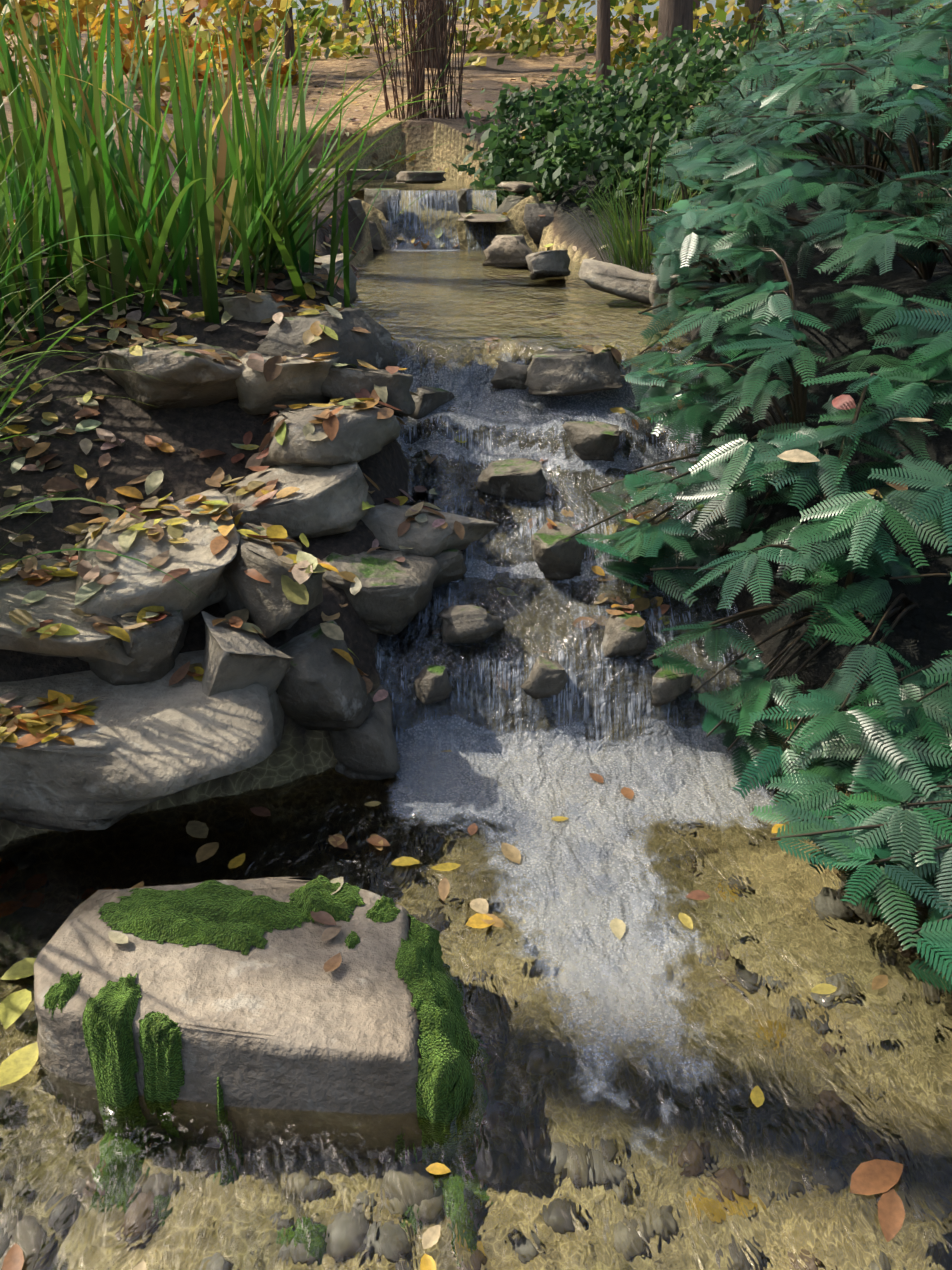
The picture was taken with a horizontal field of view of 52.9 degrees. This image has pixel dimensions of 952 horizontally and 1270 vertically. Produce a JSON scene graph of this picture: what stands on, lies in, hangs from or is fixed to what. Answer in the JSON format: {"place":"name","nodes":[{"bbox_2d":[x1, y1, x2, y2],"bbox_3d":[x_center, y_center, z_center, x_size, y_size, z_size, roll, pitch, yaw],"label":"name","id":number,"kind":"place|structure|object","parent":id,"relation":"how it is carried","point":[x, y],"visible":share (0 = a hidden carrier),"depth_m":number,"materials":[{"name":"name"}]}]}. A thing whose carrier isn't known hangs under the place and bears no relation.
{"place":"outdoors","nodes":[
{"label":"outdoors","id":0,"kind":"place"},
{"bbox_2d":[394,171,445,183],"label":"ledge slab","id":1,"kind":"structure","parent":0,"point":[428,177],"depth_m":5.87,"materials":[{"name":"grey stone"}]},
{"bbox_2d":[0,180,951,1269],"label":"stream water","id":2,"kind":"structure","parent":0,"point":[609,1116],"depth_m":1.74,"materials":[{"name":"clear liquid"}]},
{"bbox_2d":[309,168,342,178],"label":"ledge slab","id":3,"kind":"structure","parent":2,"relation":"on","point":[328,174],"depth_m":6.70,"materials":[{"name":"grey stone"}]},
{"bbox_2d":[329,685,399,780],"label":"bank rock","id":4,"kind":"object","parent":2,"relation":"on","point":[366,749],"visible":0.73,"depth_m":2.19,"materials":[{"name":"grey stone"}]},
{"bbox_2d":[339,169,396,179],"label":"ledge slab","id":5,"kind":"structure","parent":2,"relation":"on","point":[380,176],"depth_m":6.31,"materials":[{"name":"grey stone"}]},
{"bbox_2d":[321,549,440,635],"bbox_3d":[-0.244,-0.111,2.380,0.315,0.162,0.210,5,25,-16],"label":"bank rock","id":6,"kind":"object","parent":2,"relation":"on","point":[392,596],"visible":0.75,"depth_m":2.32,"materials":[{"name":"grey stone"}]},
{"bbox_2d":[360,502,498,556],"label":"bank rock","id":7,"kind":"object","parent":2,"relation":"on","point":[382,522],"visible":0.56,"depth_m":2.44,"materials":[{"name":"stone"}]},
{"bbox_2d":[410,386,454,418],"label":"cascade stone","id":8,"kind":"object","parent":2,"relation":"in","point":[427,400],"visible":0.71,"depth_m":2.91,"materials":[{"name":"grey stone"}]},
{"bbox_2d":[414,665,451,704],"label":"cascade stone","id":9,"kind":"object","parent":2,"relation":"on","point":[432,684],"visible":0.98,"depth_m":2.29,"materials":[{"name":"grey stone"}]},
{"bbox_2d":[432,548,466,587],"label":"cascade stone","id":10,"kind":"object","parent":2,"relation":"on","point":[451,562],"visible":0.52,"depth_m":2.48,"materials":[{"name":"grey stone"}]},
{"bbox_2d":[437,605,503,642],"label":"cascade stone","id":11,"kind":"object","parent":2,"relation":"on","point":[467,624],"visible":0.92,"depth_m":2.36,"materials":[{"name":"grey stone"}]},
{"bbox_2d":[482,235,532,266],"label":"rock","id":12,"kind":"object","parent":2,"relation":"on","point":[507,250],"visible":0.83,"depth_m":4.86,"materials":[{"name":"grey stone"}]},
{"bbox_2d":[491,360,528,389],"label":"cascade stone","id":13,"kind":"object","parent":2,"relation":"on","point":[508,375],"visible":0.79,"depth_m":2.95,"materials":[{"name":"grey stone"}]},
{"bbox_2d":[497,181,540,193],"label":"ledge slab","id":14,"kind":"structure","parent":2,"relation":"on","point":[517,187],"depth_m":5.78,"materials":[{"name":"grey stone"}]},
{"bbox_2d":[520,655,567,698],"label":"cascade stone","id":15,"kind":"object","parent":2,"relation":"on","point":[546,678],"visible":0.96,"depth_m":2.31,"materials":[{"name":"grey stone"}]},
{"bbox_2d":[526,249,570,279],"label":"rock","id":16,"kind":"object","parent":2,"relation":"on","point":[549,264],"visible":0.98,"depth_m":4.34,"materials":[{"name":"stone"}]},
{"bbox_2d":[531,522,587,579],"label":"cascade stone","id":17,"kind":"object","parent":2,"relation":"on","point":[557,552],"visible":0.85,"depth_m":2.50,"materials":[{"name":"grey stone"}]},
{"bbox_2d":[525,349,623,395],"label":"rock","id":18,"kind":"object","parent":2,"relation":"on","point":[560,373],"visible":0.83,"depth_m":2.84,"materials":[{"name":"grey stone"}]},
{"bbox_2d":[562,421,621,461],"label":"cascade stone","id":19,"kind":"object","parent":2,"relation":"on","point":[595,440],"visible":0.96,"depth_m":2.72,"materials":[{"name":"grey stone"}]},
{"bbox_2d":[578,259,655,303],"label":"rock","id":20,"kind":"object","parent":2,"relation":"on","point":[620,281],"visible":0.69,"depth_m":3.70,"materials":[{"name":"stone"}]},
{"bbox_2d":[602,607,646,656],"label":"cascade stone","id":21,"kind":"object","parent":2,"relation":"on","point":[620,638],"visible":0.9,"depth_m":2.34,"materials":[{"name":"grey stone"}]},
{"bbox_2d":[627,520,669,561],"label":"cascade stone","id":22,"kind":"object","parent":2,"relation":"on","point":[652,521],"visible":0.1,"depth_m":2.52,"materials":[{"name":"grey stone"}]},
{"bbox_2d":[649,273,682,311],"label":"rock","id":23,"kind":"object","parent":2,"relation":"in","point":[654,287],"visible":0.31,"depth_m":3.50,"materials":[{"name":"stone"}]},
{"bbox_2d":[651,663,692,706],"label":"cascade stone","id":24,"kind":"object","parent":2,"relation":"on","point":[669,685],"visible":0.81,"depth_m":2.29,"materials":[{"name":"grey stone"}]},
{"bbox_2d":[0,18,951,849],"bbox_3d":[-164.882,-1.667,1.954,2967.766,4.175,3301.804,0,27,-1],"label":"ground","id":25,"kind":"structure","parent":0,"point":[920,636],"depth_m":2.65,"materials":[{"name":"brown soil"}]},
{"bbox_2d":[0,559,134,665],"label":"bank rock","id":26,"kind":"object","parent":25,"relation":"on","point":[56,603],"visible":0.52,"depth_m":1.94,"materials":[{"name":"stone"}]},
{"bbox_2d":[127,0,148,48],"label":"tree trunk","id":27,"kind":"object","parent":25,"relation":"on","point":[130,7],"visible":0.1,"depth_m":11.67,"materials":[{"name":"brown plant"}]},
{"bbox_2d":[0,650,283,832],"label":"bank rock","id":28,"kind":"object","parent":25,"relation":"on","point":[134,747],"visible":0.65,"depth_m":1.89,"materials":[{"name":"stone"}]},
{"bbox_2d":[88,609,188,685],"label":"bank rock","id":29,"kind":"object","parent":28,"relation":"on","point":[153,649],"visible":0.44,"depth_m":1.98,"materials":[{"name":"grey stone"}]},
{"bbox_2d":[74,488,239,661],"bbox_3d":[-0.721,-0.131,2.155,0.419,0.245,0.367,-18,46,-20],"label":"bank rock","id":30,"kind":"object","parent":25,"relation":"on","point":[136,586],"visible":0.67,"depth_m":2.03,"materials":[{"name":"stone"}]},
{"bbox_2d":[98,343,242,409],"bbox_3d":[-0.808,-0.694,2.582,0.434,0.178,0.418,-2,22,-5],"label":"bank rock","id":31,"kind":"object","parent":25,"relation":"on","point":[187,376],"visible":0.85,"depth_m":2.47,"materials":[{"name":"grey stone"}]},
{"bbox_2d":[177,0,195,24],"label":"tree trunk","id":32,"kind":"object","parent":25,"relation":"on","point":[190,17],"depth_m":18.41,"materials":[{"name":"brown plant"}]},
{"bbox_2d":[34,877,421,1114],"bbox_3d":[-0.347,0.678,1.687,0.766,0.357,0.457,5,22,6],"label":"mossy rock","id":33,"kind":"object","parent":25,"relation":"on","point":[283,1019],"visible":0.54,"depth_m":1.49,"materials":[{"name":"stone"}]},
{"bbox_2d":[42,971,81,1018],"bbox_3d":[-0.648,0.558,1.496,0.047,0.032,0.082,0,27,-1],"label":"moss patch","id":34,"kind":"object","parent":33,"relation":"on","point":[61,993],"visible":0.98,"depth_m":1.48,"materials":[{"name":"green plant"}]},
{"bbox_2d":[82,973,141,1107],"bbox_3d":[-0.553,0.711,1.477,0.082,0.312,0.266,-2,27,-5],"label":"moss patch","id":35,"kind":"object","parent":33,"relation":"attached to","point":[109,1012],"visible":0.48,"depth_m":1.45,"materials":[{"name":"green plant"}]},
{"bbox_2d":[138,1011,184,1102],"bbox_3d":[-0.477,0.710,1.495,0.072,0.288,0.067,0,27,-1],"label":"moss patch","id":36,"kind":"object","parent":33,"relation":"on","point":[160,1041],"visible":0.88,"depth_m":1.44,"materials":[{"name":"green plant"}]},
{"bbox_2d":[97,880,309,954],"bbox_3d":[-0.480,0.479,1.675,0.377,0.049,0.182,3,27,6],"label":"moss patch","id":37,"kind":"object","parent":33,"relation":"on","point":[220,915],"visible":1,"depth_m":1.65,"materials":[{"name":"green plant"}]},
{"bbox_2d":[216,1077,223,1111],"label":"moss patch","id":38,"kind":"object","parent":33,"relation":"on","point":[220,1103],"visible":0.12,"depth_m":1.45,"materials":[{"name":"green plant"}]},
{"bbox_2d":[289,875,364,924],"bbox_3d":[-0.271,0.469,1.718,0.143,0.040,0.119,0,27,-1],"label":"moss patch","id":39,"kind":"object","parent":33,"relation":"on","point":[314,895],"visible":1,"depth_m":1.71,"materials":[{"name":"green plant"}]},
{"bbox_2d":[344,930,359,948],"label":"moss patch","id":40,"kind":"object","parent":33,"relation":"on","point":[352,940],"visible":1,"depth_m":1.63,"materials":[{"name":"green plant"}]},
{"bbox_2d":[366,895,400,922],"bbox_3d":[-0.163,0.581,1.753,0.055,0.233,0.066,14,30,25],"label":"moss patch","id":41,"kind":"object","parent":33,"relation":"on","point":[384,909],"visible":1,"depth_m":1.70,"materials":[{"name":"green plant"}]},
{"bbox_2d":[395,914,466,1052],"bbox_3d":[-0.074,0.625,1.663,0.122,0.239,0.368,0,27,-1],"label":"moss patch","id":42,"kind":"object","parent":33,"relation":"attached to","point":[421,969],"visible":0.77,"depth_m":1.58,"materials":[{"name":"green plant"}]},
{"bbox_2d":[412,996,478,1124],"bbox_3d":[-0.041,0.733,1.498,0.119,0.267,0.383,0,27,-1],"label":"moss patch","id":43,"kind":"object","parent":33,"relation":"on","point":[444,1084],"visible":0.42,"depth_m":1.45,"materials":[{"name":"green plant"}]},
{"bbox_2d":[201,611,292,699],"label":"bank rock","id":44,"kind":"object","parent":25,"relation":"on","point":[235,658],"visible":0.5,"depth_m":1.99,"materials":[{"name":"stone"}]},
{"bbox_2d":[218,292,290,321],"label":"bank rock","id":45,"kind":"object","parent":25,"relation":"on","point":[244,308],"visible":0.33,"depth_m":2.84,"materials":[{"name":"stone"}]},
{"bbox_2d":[218,523,324,638],"bbox_3d":[-0.480,-0.100,2.168,0.297,0.242,0.247,22,20,10],"label":"bank rock","id":46,"kind":"object","parent":25,"relation":"on","point":[272,608],"visible":0.77,"depth_m":2.05,"materials":[{"name":"grey stone"}]},
{"bbox_2d":[0,0,568,596],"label":"iris clumps","id":47,"kind":"object","parent":25,"relation":"on","point":[84,164],"visible":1,"depth_m":2.77,"materials":[{"name":"green plant"}]},
{"bbox_2d":[235,351,339,414],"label":"bank rock","id":48,"kind":"object","parent":25,"relation":"on","point":[298,380],"visible":0.75,"depth_m":2.52,"materials":[{"name":"stone"}]},
{"bbox_2d":[283,1,296,83],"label":"tree trunk","id":49,"kind":"object","parent":25,"relation":"on","point":[289,43],"visible":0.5,"depth_m":10.17,"materials":[{"name":"brown plant"}]},
{"bbox_2d":[221,461,374,537],"bbox_3d":[-0.460,-0.330,2.394,0.401,0.126,0.232,-13,38,-5],"label":"bank rock","id":50,"kind":"object","parent":25,"relation":"on","point":[322,501],"visible":0.73,"depth_m":2.34,"materials":[{"name":"stone"}]},
{"bbox_2d":[273,620,374,730],"bbox_3d":[-0.366,0.098,2.193,0.251,0.215,0.208,-4,36,18],"label":"bank rock","id":51,"kind":"object","parent":25,"relation":"on","point":[322,685],"visible":0.73,"depth_m":2.12,"materials":[{"name":"grey stone"}]},
{"bbox_2d":[256,307,398,369],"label":"bank rock","id":52,"kind":"object","parent":25,"relation":"on","point":[373,347],"visible":0.48,"depth_m":2.60,"materials":[{"name":"grey stone"}]},
{"bbox_2d":[260,405,400,468],"bbox_3d":[-0.385,-0.515,2.526,0.421,0.181,0.402,-8,19,-13],"label":"bank rock","id":53,"kind":"object","parent":25,"relation":"on","point":[362,434],"visible":0.6,"depth_m":2.38,"materials":[{"name":"stone"}]},
{"bbox_2d":[315,253,357,303],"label":"bank rock","id":54,"kind":"object","parent":25,"relation":"on","point":[325,260],"visible":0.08,"depth_m":3.44,"materials":[{"name":"stone"}]},
{"bbox_2d":[342,0,355,31],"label":"trunk","id":55,"kind":"object","parent":25,"relation":"on","point":[346,4],"depth_m":16.73,"materials":[{"name":"brown plant"}]},
{"bbox_2d":[349,198,366,221],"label":"rock","id":56,"kind":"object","parent":25,"relation":"on","point":[356,205],"depth_m":5.55,"materials":[{"name":"grey stone"}]},
{"bbox_2d":[321,367,415,418],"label":"bank rock","id":57,"kind":"object","parent":25,"relation":"on","point":[345,383],"visible":0.75,"depth_m":2.55,"materials":[{"name":"grey stone"}]},
{"bbox_2d":[369,221,383,250],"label":"rock","id":58,"kind":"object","parent":25,"relation":"on","point":[376,242],"depth_m":5.70,"materials":[{"name":"grey stone"}]},
{"bbox_2d":[364,188,398,219],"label":"fall wall","id":59,"kind":"structure","parent":25,"relation":"on","point":[370,195],"depth_m":5.71,"materials":[{"name":"grey stone"}]},
{"bbox_2d":[363,0,473,120],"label":"bare stem shrub","id":60,"kind":"object","parent":25,"relation":"on","point":[418,76],"visible":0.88,"depth_m":7.50,"materials":[{"name":"brown plant"}]},
{"bbox_2d":[418,0,446,68],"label":"tree trunk","id":61,"kind":"object","parent":25,"relation":"on","point":[437,13],"depth_m":11.35,"materials":[{"name":"brown plant"}]},
{"bbox_2d":[0,74,904,1269],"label":"fallen leaves","id":62,"kind":"object","parent":25,"relation":"on","point":[876,1175],"visible":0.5,"depth_m":2.15,"materials":[{"name":"yellow plant"}]},
{"bbox_2d":[457,188,472,212],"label":"fall wall","id":63,"kind":"structure","parent":25,"relation":"on","point":[462,200],"depth_m":5.77,"materials":[{"name":"grey stone"}]},
{"bbox_2d":[0,0,948,114],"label":"yellow foliage","id":64,"kind":"object","parent":25,"relation":"on","point":[524,37],"visible":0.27,"depth_m":10.79,"materials":[{"name":"yellow plant"}]},
{"bbox_2d":[458,212,509,222],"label":"rock","id":65,"kind":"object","parent":25,"relation":"on","point":[485,218],"depth_m":5.59,"materials":[{"name":"grey stone"}]},
{"bbox_2d":[483,0,492,18],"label":"tree trunk","id":66,"kind":"object","parent":25,"relation":"on","point":[487,5],"depth_m":21.75,"materials":[{"name":"brown plant"}]},
{"bbox_2d":[497,194,524,214],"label":"rock","id":67,"kind":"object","parent":25,"relation":"on","point":[506,205],"depth_m":5.74,"materials":[{"name":"grey stone"}]},
{"bbox_2d":[477,458,546,500],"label":"cascade stone","id":68,"kind":"object","parent":25,"relation":"on","point":[521,478],"visible":0.85,"depth_m":2.69,"materials":[{"name":"grey stone"}]},
{"bbox_2d":[523,200,557,244],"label":"rock","id":69,"kind":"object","parent":25,"relation":"on","point":[535,223],"depth_m":5.66,"materials":[{"name":"grey stone"}]},
{"bbox_2d":[539,0,555,41],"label":"tree trunk","id":70,"kind":"object","parent":25,"relation":"on","point":[549,21],"depth_m":15.12,"materials":[{"name":"brown plant"}]},
{"bbox_2d":[596,0,610,87],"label":"tree trunk","id":71,"kind":"object","parent":25,"relation":"on","point":[603,48],"visible":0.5,"depth_m":9.75,"materials":[{"name":"brown plant"}]},
{"bbox_2d":[628,0,638,46],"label":"tree","id":72,"kind":"object","parent":25,"relation":"on","point":[632,18],"visible":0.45,"depth_m":12.65,"materials":[{"name":"brown plant"}]},
{"bbox_2d":[563,147,714,272],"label":"ornamental grass","id":73,"kind":"object","parent":25,"relation":"on","point":[635,255],"depth_m":4.40,"materials":[{"name":"green plant"}]},
{"bbox_2d":[451,12,852,216],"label":"evergreen mound shrubs","id":74,"kind":"object","parent":25,"relation":"on","point":[577,128],"visible":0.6,"depth_m":6.48,"materials":[{"name":"green plant"}]},
{"bbox_2d":[655,0,692,100],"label":"tree trunk","id":75,"kind":"object","parent":25,"relation":"on","point":[673,13],"visible":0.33,"depth_m":8.77,"materials":[{"name":"brown plant"}]},
{"bbox_2d":[693,0,699,27],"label":"tree trunk","id":76,"kind":"object","parent":25,"relation":"on","point":[696,7],"depth_m":17.60,"materials":[{"name":"brown plant"}]},
{"bbox_2d":[740,0,766,62],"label":"tree trunk","id":77,"kind":"object","parent":25,"relation":"on","point":[753,6],"visible":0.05,"depth_m":10.46,"materials":[{"name":"brown plant"}]},
{"bbox_2d":[570,0,951,994],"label":"shrub","id":78,"kind":"object","parent":25,"relation":"on","point":[874,108],"visible":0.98,"depth_m":2.36,"materials":[{"name":"green plant"}]},
{"bbox_2d":[677,20,951,728],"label":"flowers","id":79,"kind":"object","parent":78,"relation":"on","point":[844,402],"visible":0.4,"depth_m":2.19,"materials":[{"name":"white plant"}]},
{"bbox_2d":[769,0,779,43],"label":"tree trunk","id":80,"kind":"object","parent":25,"relation":"on","point":[776,2],"depth_m":11.77,"materials":[{"name":"brown plant"}]},
{"bbox_2d":[836,0,851,16],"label":"tree trunk","id":81,"kind":"object","parent":25,"relation":"on","point":[841,6],"depth_m":20.11,"materials":[{"name":"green plant"}]},
{"bbox_2d":[856,0,903,109],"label":"tree trunk","id":82,"kind":"object","parent":25,"relation":"on","point":[884,12],"visible":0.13,"depth_m":8.34,"materials":[{"name":"brown plant"}]},
{"bbox_2d":[24,0,950,20],"label":"sky","id":83,"kind":"structure","parent":0,"point":[648,8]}
]}

